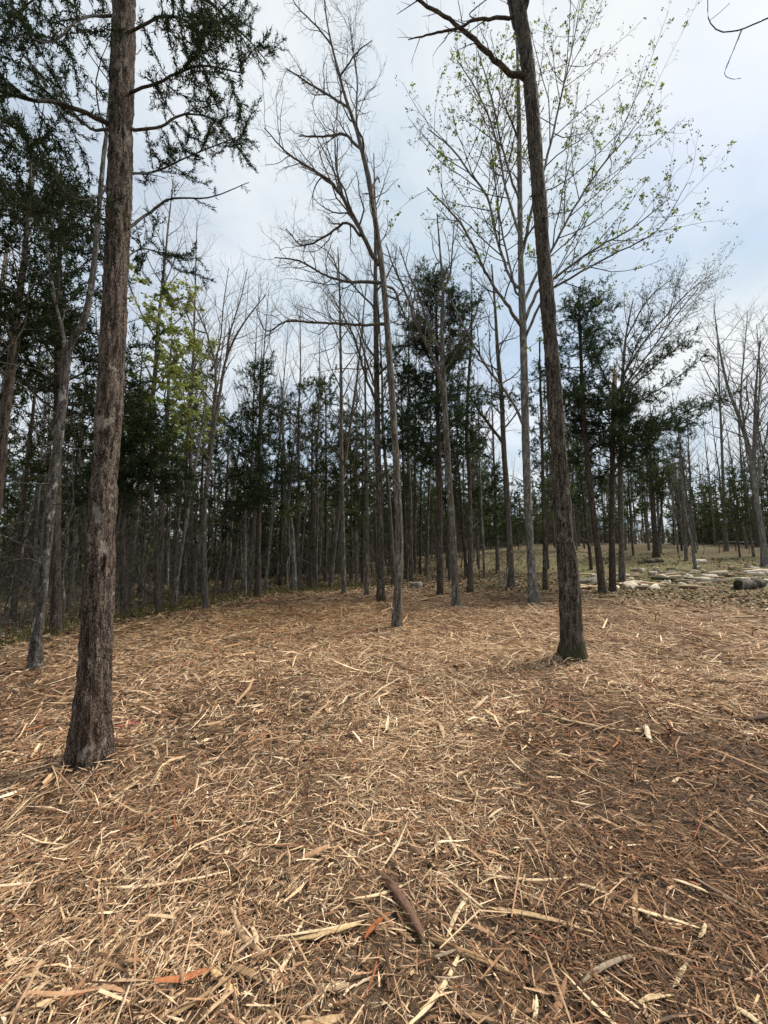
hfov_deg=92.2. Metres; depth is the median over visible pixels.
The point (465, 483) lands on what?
cedar tree
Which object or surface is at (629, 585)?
flat stone
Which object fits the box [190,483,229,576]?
sapling
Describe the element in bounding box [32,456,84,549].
cedar tree
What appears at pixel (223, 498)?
cedar tree
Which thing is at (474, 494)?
bare tree
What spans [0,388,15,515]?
cedar tree
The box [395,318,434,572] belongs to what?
bare tree
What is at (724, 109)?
sky
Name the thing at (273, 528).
sapling
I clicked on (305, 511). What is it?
bare tree
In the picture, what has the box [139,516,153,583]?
sapling
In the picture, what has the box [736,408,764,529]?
bare tree
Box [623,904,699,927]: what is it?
wood splinter
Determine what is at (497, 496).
cedar tree
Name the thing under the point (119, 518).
sapling
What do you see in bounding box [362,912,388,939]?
wood splinter
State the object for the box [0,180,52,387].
bare tree
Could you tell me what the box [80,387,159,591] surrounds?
cedar tree
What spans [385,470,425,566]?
cedar tree
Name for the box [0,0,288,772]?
cedar tree
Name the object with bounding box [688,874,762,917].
wood splinter
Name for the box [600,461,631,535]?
cedar tree
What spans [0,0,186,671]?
forked tree
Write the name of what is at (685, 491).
bare tree
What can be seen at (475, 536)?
sapling
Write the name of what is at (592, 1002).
wood splinter
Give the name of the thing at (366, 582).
bare tree
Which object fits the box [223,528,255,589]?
sapling
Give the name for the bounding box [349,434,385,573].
cedar tree
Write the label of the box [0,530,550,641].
undergrowth
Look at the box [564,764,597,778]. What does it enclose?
wood splinter
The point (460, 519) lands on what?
cedar tree
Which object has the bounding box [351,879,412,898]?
wood splinter
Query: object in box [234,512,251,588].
sapling
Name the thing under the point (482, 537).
bare tree
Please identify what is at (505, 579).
leaning stick
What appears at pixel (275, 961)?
wood splinter
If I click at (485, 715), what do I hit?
wood splinter
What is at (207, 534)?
sapling
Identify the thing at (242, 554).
sapling
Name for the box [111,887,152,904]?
wood splinter
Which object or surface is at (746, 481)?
cedar tree
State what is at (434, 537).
sapling
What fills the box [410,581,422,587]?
flat stone
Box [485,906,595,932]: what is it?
wood splinter
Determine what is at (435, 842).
wood splinter
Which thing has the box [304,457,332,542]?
cedar tree
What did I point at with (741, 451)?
bare tree
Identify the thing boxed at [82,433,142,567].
cedar tree
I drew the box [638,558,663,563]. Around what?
fallen log
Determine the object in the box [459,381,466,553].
bare tree
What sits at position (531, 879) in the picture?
wood splinter
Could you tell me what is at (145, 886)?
wood splinter
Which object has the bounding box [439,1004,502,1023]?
wood splinter
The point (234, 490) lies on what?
bare tree
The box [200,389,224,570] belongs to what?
bare tree
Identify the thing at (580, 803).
wood splinter
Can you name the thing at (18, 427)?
bare tree
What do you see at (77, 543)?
sapling
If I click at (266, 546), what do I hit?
sapling
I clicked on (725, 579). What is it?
flat stone
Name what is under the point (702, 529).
sapling
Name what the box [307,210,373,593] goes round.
bare tree
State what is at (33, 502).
bare tree
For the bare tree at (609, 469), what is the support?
on the ground at (640, 549)
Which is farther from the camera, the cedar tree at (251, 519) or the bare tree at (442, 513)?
the bare tree at (442, 513)
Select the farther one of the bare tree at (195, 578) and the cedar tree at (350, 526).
the cedar tree at (350, 526)
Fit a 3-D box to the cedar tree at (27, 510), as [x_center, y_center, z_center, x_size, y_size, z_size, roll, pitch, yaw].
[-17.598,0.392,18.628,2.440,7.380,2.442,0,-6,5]
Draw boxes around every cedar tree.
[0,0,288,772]
[0,105,139,579]
[0,139,166,634]
[0,295,96,621]
[0,373,40,495]
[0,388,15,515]
[0,438,44,582]
[0,459,30,570]
[2,405,67,590]
[5,452,61,588]
[28,368,96,584]
[31,416,85,549]
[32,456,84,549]
[61,345,202,614]
[61,443,93,586]
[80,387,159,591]
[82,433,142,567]
[91,413,216,613]
[117,465,172,593]
[127,363,240,591]
[143,441,186,581]
[147,453,193,571]
[156,351,238,565]
[156,441,221,581]
[172,496,199,549]
[197,437,241,579]
[199,403,248,588]
[212,349,304,596]
[212,453,242,574]
[215,450,277,575]
[229,490,267,572]
[235,445,269,548]
[247,387,317,585]
[273,459,296,552]
[273,477,314,539]
[275,377,350,588]
[301,364,352,580]
[304,406,370,573]
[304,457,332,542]
[321,393,375,578]
[325,409,392,583]
[331,457,375,563]
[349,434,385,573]
[367,354,436,578]
[369,462,391,551]
[370,255,532,595]
[371,503,394,562]
[373,486,408,553]
[382,469,402,552]
[384,419,455,573]
[384,441,425,557]
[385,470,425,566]
[402,464,430,549]
[412,472,444,556]
[412,481,433,552]
[422,467,446,559]
[423,439,459,567]
[435,402,487,576]
[436,468,467,552]
[454,481,472,557]
[455,436,499,563]
[458,437,502,562]
[467,482,489,553]
[472,461,520,573]
[484,462,509,546]
[502,489,525,549]
[507,273,673,592]
[509,399,582,568]
[529,386,594,554]
[534,465,555,547]
[563,308,747,591]
[566,405,608,569]
[570,470,588,548]
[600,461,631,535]
[608,447,657,555]
[616,436,694,557]
[624,477,649,542]
[633,459,667,530]
[655,437,708,550]
[659,464,688,544]
[667,474,707,546]
[715,464,756,556]
[715,481,749,545]
[734,439,767,535]
[748,446,767,528]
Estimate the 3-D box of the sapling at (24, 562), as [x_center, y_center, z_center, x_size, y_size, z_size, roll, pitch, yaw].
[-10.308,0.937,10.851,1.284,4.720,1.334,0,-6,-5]
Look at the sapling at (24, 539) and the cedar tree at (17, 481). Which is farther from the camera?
the cedar tree at (17, 481)
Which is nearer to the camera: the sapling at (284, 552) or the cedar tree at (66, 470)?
the sapling at (284, 552)
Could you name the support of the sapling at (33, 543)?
on the ground at (640, 549)
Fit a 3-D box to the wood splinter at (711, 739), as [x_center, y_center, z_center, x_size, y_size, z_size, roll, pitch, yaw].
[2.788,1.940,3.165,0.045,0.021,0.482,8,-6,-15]
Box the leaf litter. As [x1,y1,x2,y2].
[0,552,767,691]
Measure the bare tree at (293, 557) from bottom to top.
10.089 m
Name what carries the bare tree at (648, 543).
on the ground at (640, 549)
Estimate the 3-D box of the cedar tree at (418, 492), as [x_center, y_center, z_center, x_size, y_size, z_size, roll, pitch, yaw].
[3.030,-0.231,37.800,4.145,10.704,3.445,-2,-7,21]
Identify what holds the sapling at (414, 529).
on the ground at (640, 549)
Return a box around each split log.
[642,581,664,584]
[670,585,713,587]
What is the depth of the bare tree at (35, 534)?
15.74 m
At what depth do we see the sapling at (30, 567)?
12.14 m
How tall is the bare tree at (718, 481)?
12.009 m
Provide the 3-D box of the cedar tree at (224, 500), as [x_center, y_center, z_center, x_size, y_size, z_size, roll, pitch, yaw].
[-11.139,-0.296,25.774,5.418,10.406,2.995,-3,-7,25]
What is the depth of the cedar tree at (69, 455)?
15.45 m
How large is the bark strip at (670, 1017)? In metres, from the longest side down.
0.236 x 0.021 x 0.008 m
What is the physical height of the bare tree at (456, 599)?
13.832 m
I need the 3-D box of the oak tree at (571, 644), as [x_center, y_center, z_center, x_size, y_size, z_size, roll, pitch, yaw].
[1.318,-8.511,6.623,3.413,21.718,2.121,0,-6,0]
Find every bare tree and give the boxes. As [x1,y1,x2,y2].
[0,49,106,422]
[0,147,32,385]
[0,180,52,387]
[0,270,59,429]
[1,325,36,456]
[2,308,22,459]
[2,367,23,569]
[8,261,97,602]
[11,354,50,596]
[15,284,79,467]
[18,345,75,452]
[50,320,98,591]
[64,353,89,551]
[73,214,155,400]
[126,122,216,603]
[126,281,161,558]
[146,181,222,592]
[147,249,279,609]
[151,357,195,584]
[163,357,212,605]
[169,295,224,589]
[192,285,249,589]
[192,315,243,598]
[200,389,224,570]
[220,367,252,581]
[224,383,251,581]
[227,262,293,589]
[231,0,428,628]
[234,288,275,570]
[235,294,289,583]
[236,448,252,593]
[252,285,309,589]
[272,277,328,586]
[273,361,324,590]
[274,335,317,583]
[280,382,312,575]
[285,136,428,601]
[286,431,296,576]
[296,398,319,574]
[299,288,355,582]
[305,404,328,573]
[306,358,345,574]
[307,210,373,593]
[325,297,381,584]
[328,200,396,586]
[339,326,374,594]
[351,261,407,583]
[359,172,503,607]
[359,391,388,569]
[380,248,423,580]
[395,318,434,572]
[412,348,450,575]
[426,438,436,554]
[427,372,462,580]
[433,440,446,569]
[453,262,533,587]
[454,380,489,489]
[455,258,487,592]
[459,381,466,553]
[460,366,499,568]
[463,336,499,577]
[477,333,516,569]
[487,437,499,518]
[509,448,521,503]
[528,341,553,589]
[531,371,578,493]
[561,365,592,531]
[569,448,580,549]
[576,452,592,539]
[576,457,584,545]
[581,448,597,545]
[599,387,626,550]
[603,408,617,498]
[615,413,635,543]
[624,481,634,543]
[626,475,636,543]
[631,382,650,550]
[640,364,673,553]
[646,412,685,552]
[654,438,709,560]
[654,442,663,543]
[660,437,702,569]
[662,369,694,550]
[663,432,688,542]
[664,390,700,552]
[672,387,704,544]
[673,424,698,549]
[676,424,701,531]
[678,280,767,566]
[690,409,717,545]
[692,447,709,543]
[699,390,735,510]
[700,315,738,550]
[712,362,760,556]
[712,411,747,548]
[712,451,721,505]
[724,397,767,489]
[724,412,754,537]
[724,426,738,528]
[734,381,767,477]
[735,339,767,546]
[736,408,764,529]
[741,468,753,538]
[742,367,767,490]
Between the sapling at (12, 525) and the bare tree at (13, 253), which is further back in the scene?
the sapling at (12, 525)
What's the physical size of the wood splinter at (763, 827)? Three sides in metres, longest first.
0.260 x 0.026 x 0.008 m
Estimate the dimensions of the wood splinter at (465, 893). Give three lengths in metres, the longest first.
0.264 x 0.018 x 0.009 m
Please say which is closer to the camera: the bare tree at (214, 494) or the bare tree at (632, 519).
the bare tree at (214, 494)
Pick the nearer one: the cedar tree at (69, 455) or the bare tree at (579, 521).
the cedar tree at (69, 455)
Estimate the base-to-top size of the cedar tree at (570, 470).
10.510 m
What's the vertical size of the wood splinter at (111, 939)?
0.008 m
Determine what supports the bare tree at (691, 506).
on the ground at (640, 549)
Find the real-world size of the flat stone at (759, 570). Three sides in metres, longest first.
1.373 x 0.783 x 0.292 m
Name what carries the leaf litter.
on the ground at (640, 549)
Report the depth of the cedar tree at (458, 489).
20.92 m
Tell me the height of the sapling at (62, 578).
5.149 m
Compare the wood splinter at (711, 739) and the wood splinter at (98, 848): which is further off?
the wood splinter at (711, 739)
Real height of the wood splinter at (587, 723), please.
0.016 m
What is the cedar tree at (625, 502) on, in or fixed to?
on the ground at (640, 549)
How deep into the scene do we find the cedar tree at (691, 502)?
32.98 m
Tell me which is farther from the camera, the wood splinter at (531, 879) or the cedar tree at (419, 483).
the cedar tree at (419, 483)
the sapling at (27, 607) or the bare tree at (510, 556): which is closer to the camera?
the sapling at (27, 607)
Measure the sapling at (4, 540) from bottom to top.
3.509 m
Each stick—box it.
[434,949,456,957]
[440,808,464,817]
[502,564,508,588]
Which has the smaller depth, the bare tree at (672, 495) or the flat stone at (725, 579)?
the flat stone at (725, 579)
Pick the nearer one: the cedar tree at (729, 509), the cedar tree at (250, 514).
the cedar tree at (250, 514)
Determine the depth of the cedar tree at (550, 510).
39.05 m
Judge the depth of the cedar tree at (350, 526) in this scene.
21.05 m
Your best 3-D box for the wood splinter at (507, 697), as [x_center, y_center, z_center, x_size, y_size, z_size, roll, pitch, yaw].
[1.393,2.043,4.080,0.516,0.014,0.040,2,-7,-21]
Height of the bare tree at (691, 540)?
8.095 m
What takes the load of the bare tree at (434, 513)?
on the ground at (640, 549)
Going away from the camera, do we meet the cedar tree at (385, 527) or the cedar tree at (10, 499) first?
the cedar tree at (10, 499)
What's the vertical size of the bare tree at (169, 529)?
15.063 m
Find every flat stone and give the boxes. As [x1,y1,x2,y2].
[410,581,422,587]
[579,576,596,583]
[623,581,640,589]
[629,580,641,584]
[631,568,644,571]
[649,571,657,574]
[649,584,659,588]
[659,571,679,575]
[675,579,696,583]
[679,584,698,588]
[692,559,706,562]
[693,577,719,582]
[702,574,718,578]
[707,570,727,575]
[717,578,734,581]
[728,566,736,569]
[735,577,750,580]
[743,569,767,573]
[747,572,764,575]
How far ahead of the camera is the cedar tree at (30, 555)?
17.12 m
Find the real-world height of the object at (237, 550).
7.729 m
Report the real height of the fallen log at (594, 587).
0.196 m
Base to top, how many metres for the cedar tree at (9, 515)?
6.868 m
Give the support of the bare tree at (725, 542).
on the ground at (640, 549)
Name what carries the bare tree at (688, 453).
on the ground at (640, 549)
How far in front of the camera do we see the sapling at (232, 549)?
17.02 m
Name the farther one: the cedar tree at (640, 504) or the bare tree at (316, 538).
the cedar tree at (640, 504)
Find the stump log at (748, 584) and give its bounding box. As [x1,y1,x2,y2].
[733,578,766,589]
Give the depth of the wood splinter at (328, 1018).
1.27 m
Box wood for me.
[0,406,767,589]
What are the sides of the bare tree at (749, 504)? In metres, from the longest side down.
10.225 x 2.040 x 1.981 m
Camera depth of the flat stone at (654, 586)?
15.35 m
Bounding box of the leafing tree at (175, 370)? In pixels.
[91,263,226,604]
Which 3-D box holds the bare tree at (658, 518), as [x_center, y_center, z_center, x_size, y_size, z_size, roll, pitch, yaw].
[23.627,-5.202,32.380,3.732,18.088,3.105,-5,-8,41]
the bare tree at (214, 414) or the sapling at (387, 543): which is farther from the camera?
the sapling at (387, 543)
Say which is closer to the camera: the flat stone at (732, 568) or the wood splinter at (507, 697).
the wood splinter at (507, 697)
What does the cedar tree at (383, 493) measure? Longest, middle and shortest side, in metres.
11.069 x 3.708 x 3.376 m
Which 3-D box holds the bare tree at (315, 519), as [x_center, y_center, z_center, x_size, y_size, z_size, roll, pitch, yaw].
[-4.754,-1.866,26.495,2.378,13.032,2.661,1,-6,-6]
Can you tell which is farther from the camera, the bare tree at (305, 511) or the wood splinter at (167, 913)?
the bare tree at (305, 511)
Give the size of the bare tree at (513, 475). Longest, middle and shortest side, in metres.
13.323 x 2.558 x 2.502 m
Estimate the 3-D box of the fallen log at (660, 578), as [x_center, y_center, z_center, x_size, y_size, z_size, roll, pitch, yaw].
[14.306,3.240,17.892,2.388,0.178,0.172,-2,-6,15]
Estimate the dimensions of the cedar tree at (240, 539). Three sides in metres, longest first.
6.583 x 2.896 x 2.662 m
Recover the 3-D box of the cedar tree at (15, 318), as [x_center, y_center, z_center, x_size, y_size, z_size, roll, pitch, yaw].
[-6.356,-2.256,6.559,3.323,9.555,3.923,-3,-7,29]
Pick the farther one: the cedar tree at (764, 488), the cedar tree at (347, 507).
the cedar tree at (764, 488)
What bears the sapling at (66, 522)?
on the ground at (640, 549)
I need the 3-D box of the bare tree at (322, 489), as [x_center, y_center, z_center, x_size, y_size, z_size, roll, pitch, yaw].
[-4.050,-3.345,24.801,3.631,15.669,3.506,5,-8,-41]
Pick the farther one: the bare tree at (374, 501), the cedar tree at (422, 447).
the bare tree at (374, 501)
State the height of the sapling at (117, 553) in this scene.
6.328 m
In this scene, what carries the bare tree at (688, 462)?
on the ground at (640, 549)
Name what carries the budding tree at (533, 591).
on the ground at (640, 549)
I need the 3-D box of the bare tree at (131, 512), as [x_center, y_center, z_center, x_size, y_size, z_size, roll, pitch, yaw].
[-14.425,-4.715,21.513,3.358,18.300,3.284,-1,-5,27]
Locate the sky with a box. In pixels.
[0,0,767,546]
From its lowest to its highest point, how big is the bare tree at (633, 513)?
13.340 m
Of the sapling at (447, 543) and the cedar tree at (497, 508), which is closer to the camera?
the sapling at (447, 543)
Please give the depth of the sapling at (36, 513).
9.36 m
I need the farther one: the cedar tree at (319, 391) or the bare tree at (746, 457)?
the bare tree at (746, 457)
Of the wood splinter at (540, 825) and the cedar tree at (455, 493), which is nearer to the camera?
the wood splinter at (540, 825)
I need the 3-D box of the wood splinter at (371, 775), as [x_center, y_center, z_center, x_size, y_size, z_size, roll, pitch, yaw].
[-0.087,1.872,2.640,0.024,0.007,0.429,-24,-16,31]
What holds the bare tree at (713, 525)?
on the ground at (640, 549)
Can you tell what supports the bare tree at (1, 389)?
on the ground at (640, 549)
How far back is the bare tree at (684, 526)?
26.51 m
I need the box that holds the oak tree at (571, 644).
[397,0,588,661]
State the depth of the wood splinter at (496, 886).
1.76 m
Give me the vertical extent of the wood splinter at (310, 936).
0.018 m
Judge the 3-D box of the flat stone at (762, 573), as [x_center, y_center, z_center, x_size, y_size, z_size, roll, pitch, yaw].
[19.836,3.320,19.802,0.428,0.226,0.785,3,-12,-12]
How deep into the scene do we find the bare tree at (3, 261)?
12.66 m
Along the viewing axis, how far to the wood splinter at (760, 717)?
3.45 m
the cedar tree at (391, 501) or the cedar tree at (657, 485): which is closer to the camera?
the cedar tree at (657, 485)
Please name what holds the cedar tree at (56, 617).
on the ground at (640, 549)
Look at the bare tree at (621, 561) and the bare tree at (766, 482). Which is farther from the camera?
the bare tree at (766, 482)
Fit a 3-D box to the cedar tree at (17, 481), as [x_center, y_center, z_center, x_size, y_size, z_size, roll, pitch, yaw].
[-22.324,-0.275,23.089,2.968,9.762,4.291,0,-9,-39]
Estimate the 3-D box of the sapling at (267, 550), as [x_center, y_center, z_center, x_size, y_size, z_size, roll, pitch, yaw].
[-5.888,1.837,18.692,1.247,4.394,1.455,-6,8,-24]
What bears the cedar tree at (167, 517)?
on the ground at (640, 549)
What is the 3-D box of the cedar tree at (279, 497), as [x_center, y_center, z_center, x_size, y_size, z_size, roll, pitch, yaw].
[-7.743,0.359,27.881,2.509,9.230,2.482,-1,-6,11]
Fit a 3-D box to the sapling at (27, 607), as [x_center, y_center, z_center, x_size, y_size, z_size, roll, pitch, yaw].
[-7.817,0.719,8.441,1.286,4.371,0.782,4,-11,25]
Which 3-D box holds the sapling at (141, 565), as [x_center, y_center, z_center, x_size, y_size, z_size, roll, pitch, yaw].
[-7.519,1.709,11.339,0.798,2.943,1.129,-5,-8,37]
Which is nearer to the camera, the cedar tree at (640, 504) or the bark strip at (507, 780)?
the bark strip at (507, 780)
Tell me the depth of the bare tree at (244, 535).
14.38 m
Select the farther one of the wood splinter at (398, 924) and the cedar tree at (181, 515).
the cedar tree at (181, 515)
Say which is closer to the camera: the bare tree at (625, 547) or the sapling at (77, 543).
the sapling at (77, 543)
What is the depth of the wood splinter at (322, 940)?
1.53 m
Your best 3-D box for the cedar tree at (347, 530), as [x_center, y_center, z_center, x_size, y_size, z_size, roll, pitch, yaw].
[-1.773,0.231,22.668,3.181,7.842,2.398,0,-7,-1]
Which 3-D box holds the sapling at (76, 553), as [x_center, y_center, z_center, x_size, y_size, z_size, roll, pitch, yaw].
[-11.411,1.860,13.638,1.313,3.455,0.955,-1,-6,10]
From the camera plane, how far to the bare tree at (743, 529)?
36.15 m
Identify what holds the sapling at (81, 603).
on the ground at (640, 549)
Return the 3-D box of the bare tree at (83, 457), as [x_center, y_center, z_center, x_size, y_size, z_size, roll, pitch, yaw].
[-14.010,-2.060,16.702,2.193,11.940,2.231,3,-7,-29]
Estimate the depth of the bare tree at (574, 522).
35.32 m
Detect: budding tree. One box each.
[383,0,736,603]
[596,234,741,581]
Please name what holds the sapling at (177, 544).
on the ground at (640, 549)
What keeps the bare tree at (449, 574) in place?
on the ground at (640, 549)
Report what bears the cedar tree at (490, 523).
on the ground at (640, 549)
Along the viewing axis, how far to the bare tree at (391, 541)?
18.39 m
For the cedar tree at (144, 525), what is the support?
on the ground at (640, 549)
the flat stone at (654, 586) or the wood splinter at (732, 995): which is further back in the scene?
the flat stone at (654, 586)
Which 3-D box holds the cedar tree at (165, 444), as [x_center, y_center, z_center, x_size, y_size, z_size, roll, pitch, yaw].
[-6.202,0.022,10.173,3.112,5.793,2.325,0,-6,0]
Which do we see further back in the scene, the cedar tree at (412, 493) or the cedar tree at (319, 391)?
the cedar tree at (412, 493)
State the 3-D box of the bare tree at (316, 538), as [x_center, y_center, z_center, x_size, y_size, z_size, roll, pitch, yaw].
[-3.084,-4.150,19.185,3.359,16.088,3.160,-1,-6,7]
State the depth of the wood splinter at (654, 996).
1.35 m
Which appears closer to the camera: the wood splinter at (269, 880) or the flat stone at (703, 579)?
the wood splinter at (269, 880)
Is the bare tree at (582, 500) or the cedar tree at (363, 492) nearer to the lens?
the cedar tree at (363, 492)
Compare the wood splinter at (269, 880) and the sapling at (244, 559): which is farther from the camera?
the sapling at (244, 559)
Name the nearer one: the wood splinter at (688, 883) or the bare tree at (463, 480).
the wood splinter at (688, 883)
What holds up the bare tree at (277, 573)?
on the ground at (640, 549)
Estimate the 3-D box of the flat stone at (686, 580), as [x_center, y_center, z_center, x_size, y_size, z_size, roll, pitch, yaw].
[13.743,3.225,16.946,0.494,0.276,1.054,4,-13,6]
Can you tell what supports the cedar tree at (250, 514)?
on the ground at (640, 549)
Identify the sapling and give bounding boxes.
[0,421,80,590]
[0,464,31,593]
[0,472,35,581]
[0,508,19,583]
[2,465,45,615]
[7,470,63,601]
[9,458,62,580]
[13,484,84,631]
[20,461,76,629]
[21,460,63,622]
[23,516,50,608]
[39,463,84,588]
[47,417,90,622]
[61,515,81,579]
[62,384,150,617]
[62,429,92,611]
[66,480,87,555]
[69,490,84,580]
[115,481,135,568]
[115,532,127,578]
[116,521,153,607]
[136,519,181,600]
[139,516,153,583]
[147,489,179,584]
[162,444,201,596]
[167,490,184,601]
[183,475,228,595]
[185,510,211,555]
[188,500,200,590]
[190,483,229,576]
[193,465,226,592]
[195,517,228,571]
[208,439,248,596]
[218,509,239,588]
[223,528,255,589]
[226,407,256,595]
[226,510,256,591]
[228,513,254,595]
[231,520,255,596]
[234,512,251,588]
[256,515,278,583]
[261,512,276,568]
[266,461,278,557]
[272,494,293,583]
[275,513,308,592]
[276,510,295,584]
[313,504,328,577]
[355,489,376,585]
[371,514,394,585]
[383,496,389,575]
[401,454,428,581]
[415,524,432,582]
[429,497,436,563]
[436,519,450,569]
[456,496,477,565]
[457,502,463,567]
[466,507,479,558]
[474,514,489,581]
[695,511,709,554]
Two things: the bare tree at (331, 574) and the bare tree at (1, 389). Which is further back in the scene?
the bare tree at (331, 574)
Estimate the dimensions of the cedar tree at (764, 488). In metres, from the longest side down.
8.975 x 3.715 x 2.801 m
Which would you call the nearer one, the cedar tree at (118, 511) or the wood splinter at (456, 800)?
the wood splinter at (456, 800)
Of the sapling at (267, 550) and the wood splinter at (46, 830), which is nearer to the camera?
the wood splinter at (46, 830)
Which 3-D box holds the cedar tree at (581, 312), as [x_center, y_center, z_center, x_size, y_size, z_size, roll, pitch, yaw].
[8.042,-3.243,15.225,4.984,13.225,4.906,2,-6,-17]
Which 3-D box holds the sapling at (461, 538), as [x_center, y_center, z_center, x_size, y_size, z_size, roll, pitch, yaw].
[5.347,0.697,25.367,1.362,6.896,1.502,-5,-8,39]
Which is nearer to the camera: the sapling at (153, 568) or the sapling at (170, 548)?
the sapling at (153, 568)
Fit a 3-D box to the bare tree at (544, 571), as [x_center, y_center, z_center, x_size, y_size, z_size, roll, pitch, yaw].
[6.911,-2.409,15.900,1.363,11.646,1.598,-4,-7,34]
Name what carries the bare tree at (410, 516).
on the ground at (640, 549)
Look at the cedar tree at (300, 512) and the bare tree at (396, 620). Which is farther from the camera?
the cedar tree at (300, 512)
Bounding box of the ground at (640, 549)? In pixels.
[0,543,767,1023]
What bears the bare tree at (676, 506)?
on the ground at (640, 549)
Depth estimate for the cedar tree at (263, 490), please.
13.91 m
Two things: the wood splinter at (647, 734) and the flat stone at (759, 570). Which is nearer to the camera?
the wood splinter at (647, 734)
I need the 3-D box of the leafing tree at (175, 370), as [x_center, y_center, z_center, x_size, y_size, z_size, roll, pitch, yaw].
[-7.502,-2.481,12.388,3.941,11.447,4.337,4,-8,-35]
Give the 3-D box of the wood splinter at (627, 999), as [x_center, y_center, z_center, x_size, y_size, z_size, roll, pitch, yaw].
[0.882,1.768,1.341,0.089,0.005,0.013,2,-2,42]
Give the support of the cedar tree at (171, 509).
on the ground at (640, 549)
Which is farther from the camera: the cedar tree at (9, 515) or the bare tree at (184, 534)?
the cedar tree at (9, 515)
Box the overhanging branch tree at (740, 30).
[707,0,767,79]
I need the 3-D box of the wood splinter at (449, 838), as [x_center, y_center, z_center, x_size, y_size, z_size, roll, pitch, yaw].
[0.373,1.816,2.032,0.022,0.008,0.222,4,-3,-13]
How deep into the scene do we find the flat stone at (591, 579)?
17.29 m
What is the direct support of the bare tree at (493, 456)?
on the ground at (640, 549)
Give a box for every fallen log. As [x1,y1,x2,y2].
[580,584,597,588]
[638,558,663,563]
[651,577,693,579]
[717,541,754,543]
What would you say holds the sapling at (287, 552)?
on the ground at (640, 549)
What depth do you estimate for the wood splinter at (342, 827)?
2.15 m
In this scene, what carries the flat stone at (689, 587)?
on the ground at (640, 549)
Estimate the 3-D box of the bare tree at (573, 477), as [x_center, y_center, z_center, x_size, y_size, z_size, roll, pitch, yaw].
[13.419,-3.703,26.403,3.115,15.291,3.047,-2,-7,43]
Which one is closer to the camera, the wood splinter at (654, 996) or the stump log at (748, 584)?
the wood splinter at (654, 996)
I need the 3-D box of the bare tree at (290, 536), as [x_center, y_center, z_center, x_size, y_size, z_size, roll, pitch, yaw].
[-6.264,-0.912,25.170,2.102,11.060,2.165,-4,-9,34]
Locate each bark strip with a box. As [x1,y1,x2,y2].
[488,769,527,791]
[510,838,546,859]
[587,845,605,848]
[653,1013,702,1023]
[699,856,760,863]
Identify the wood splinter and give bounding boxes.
[0,790,38,828]
[0,834,69,870]
[19,998,59,1018]
[24,824,61,839]
[49,840,79,851]
[84,940,117,999]
[86,914,130,965]
[94,844,100,858]
[96,870,232,888]
[105,771,151,802]
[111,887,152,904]
[113,870,135,885]
[124,891,147,905]
[130,855,151,863]
[150,770,160,787]
[155,902,177,927]
[156,963,247,1023]
[188,820,215,821]
[192,761,213,768]
[206,959,241,996]
[222,962,279,985]
[265,873,274,886]
[265,917,374,937]
[265,946,294,995]
[270,956,287,973]
[274,788,299,822]
[280,855,328,896]
[283,922,361,941]
[295,1013,345,1023]
[306,919,345,958]
[320,816,368,836]
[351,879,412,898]
[352,761,385,790]
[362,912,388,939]
[372,914,416,931]
[375,867,427,945]
[408,941,463,1023]
[420,882,447,887]
[422,927,504,972]
[426,936,517,975]
[434,833,437,860]
[438,796,478,806]
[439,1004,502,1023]
[441,874,482,907]
[444,828,459,859]
[446,894,470,938]
[458,798,503,799]
[469,715,502,716]
[484,873,571,881]
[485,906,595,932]
[488,808,502,817]
[493,871,502,902]
[494,694,525,700]
[523,797,550,851]
[526,709,640,731]
[532,994,538,1021]
[559,968,615,1023]
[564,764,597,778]
[569,952,638,990]
[571,800,589,805]
[573,882,613,895]
[614,989,639,1008]
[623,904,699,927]
[631,887,638,929]
[636,992,675,1003]
[643,724,652,741]
[650,768,730,784]
[668,877,716,896]
[672,960,689,987]
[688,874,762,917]
[689,729,740,753]
[697,923,706,937]
[703,807,720,820]
[726,969,742,1023]
[731,1004,761,1023]
[739,713,767,720]
[751,816,767,831]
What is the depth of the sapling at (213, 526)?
16.76 m
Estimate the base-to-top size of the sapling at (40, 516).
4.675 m
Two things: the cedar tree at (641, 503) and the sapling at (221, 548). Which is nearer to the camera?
the sapling at (221, 548)
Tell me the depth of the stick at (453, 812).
2.28 m
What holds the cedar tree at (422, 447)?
on the ground at (640, 549)
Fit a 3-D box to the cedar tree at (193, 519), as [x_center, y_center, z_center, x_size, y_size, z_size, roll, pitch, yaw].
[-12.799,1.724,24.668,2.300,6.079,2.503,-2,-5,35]
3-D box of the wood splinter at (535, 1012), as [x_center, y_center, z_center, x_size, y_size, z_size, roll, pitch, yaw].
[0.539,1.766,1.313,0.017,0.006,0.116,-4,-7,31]
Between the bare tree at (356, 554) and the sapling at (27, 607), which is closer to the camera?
the sapling at (27, 607)
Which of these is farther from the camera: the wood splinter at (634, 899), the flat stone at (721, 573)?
the flat stone at (721, 573)
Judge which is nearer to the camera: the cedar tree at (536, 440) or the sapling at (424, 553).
the sapling at (424, 553)
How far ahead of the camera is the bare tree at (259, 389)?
21.08 m

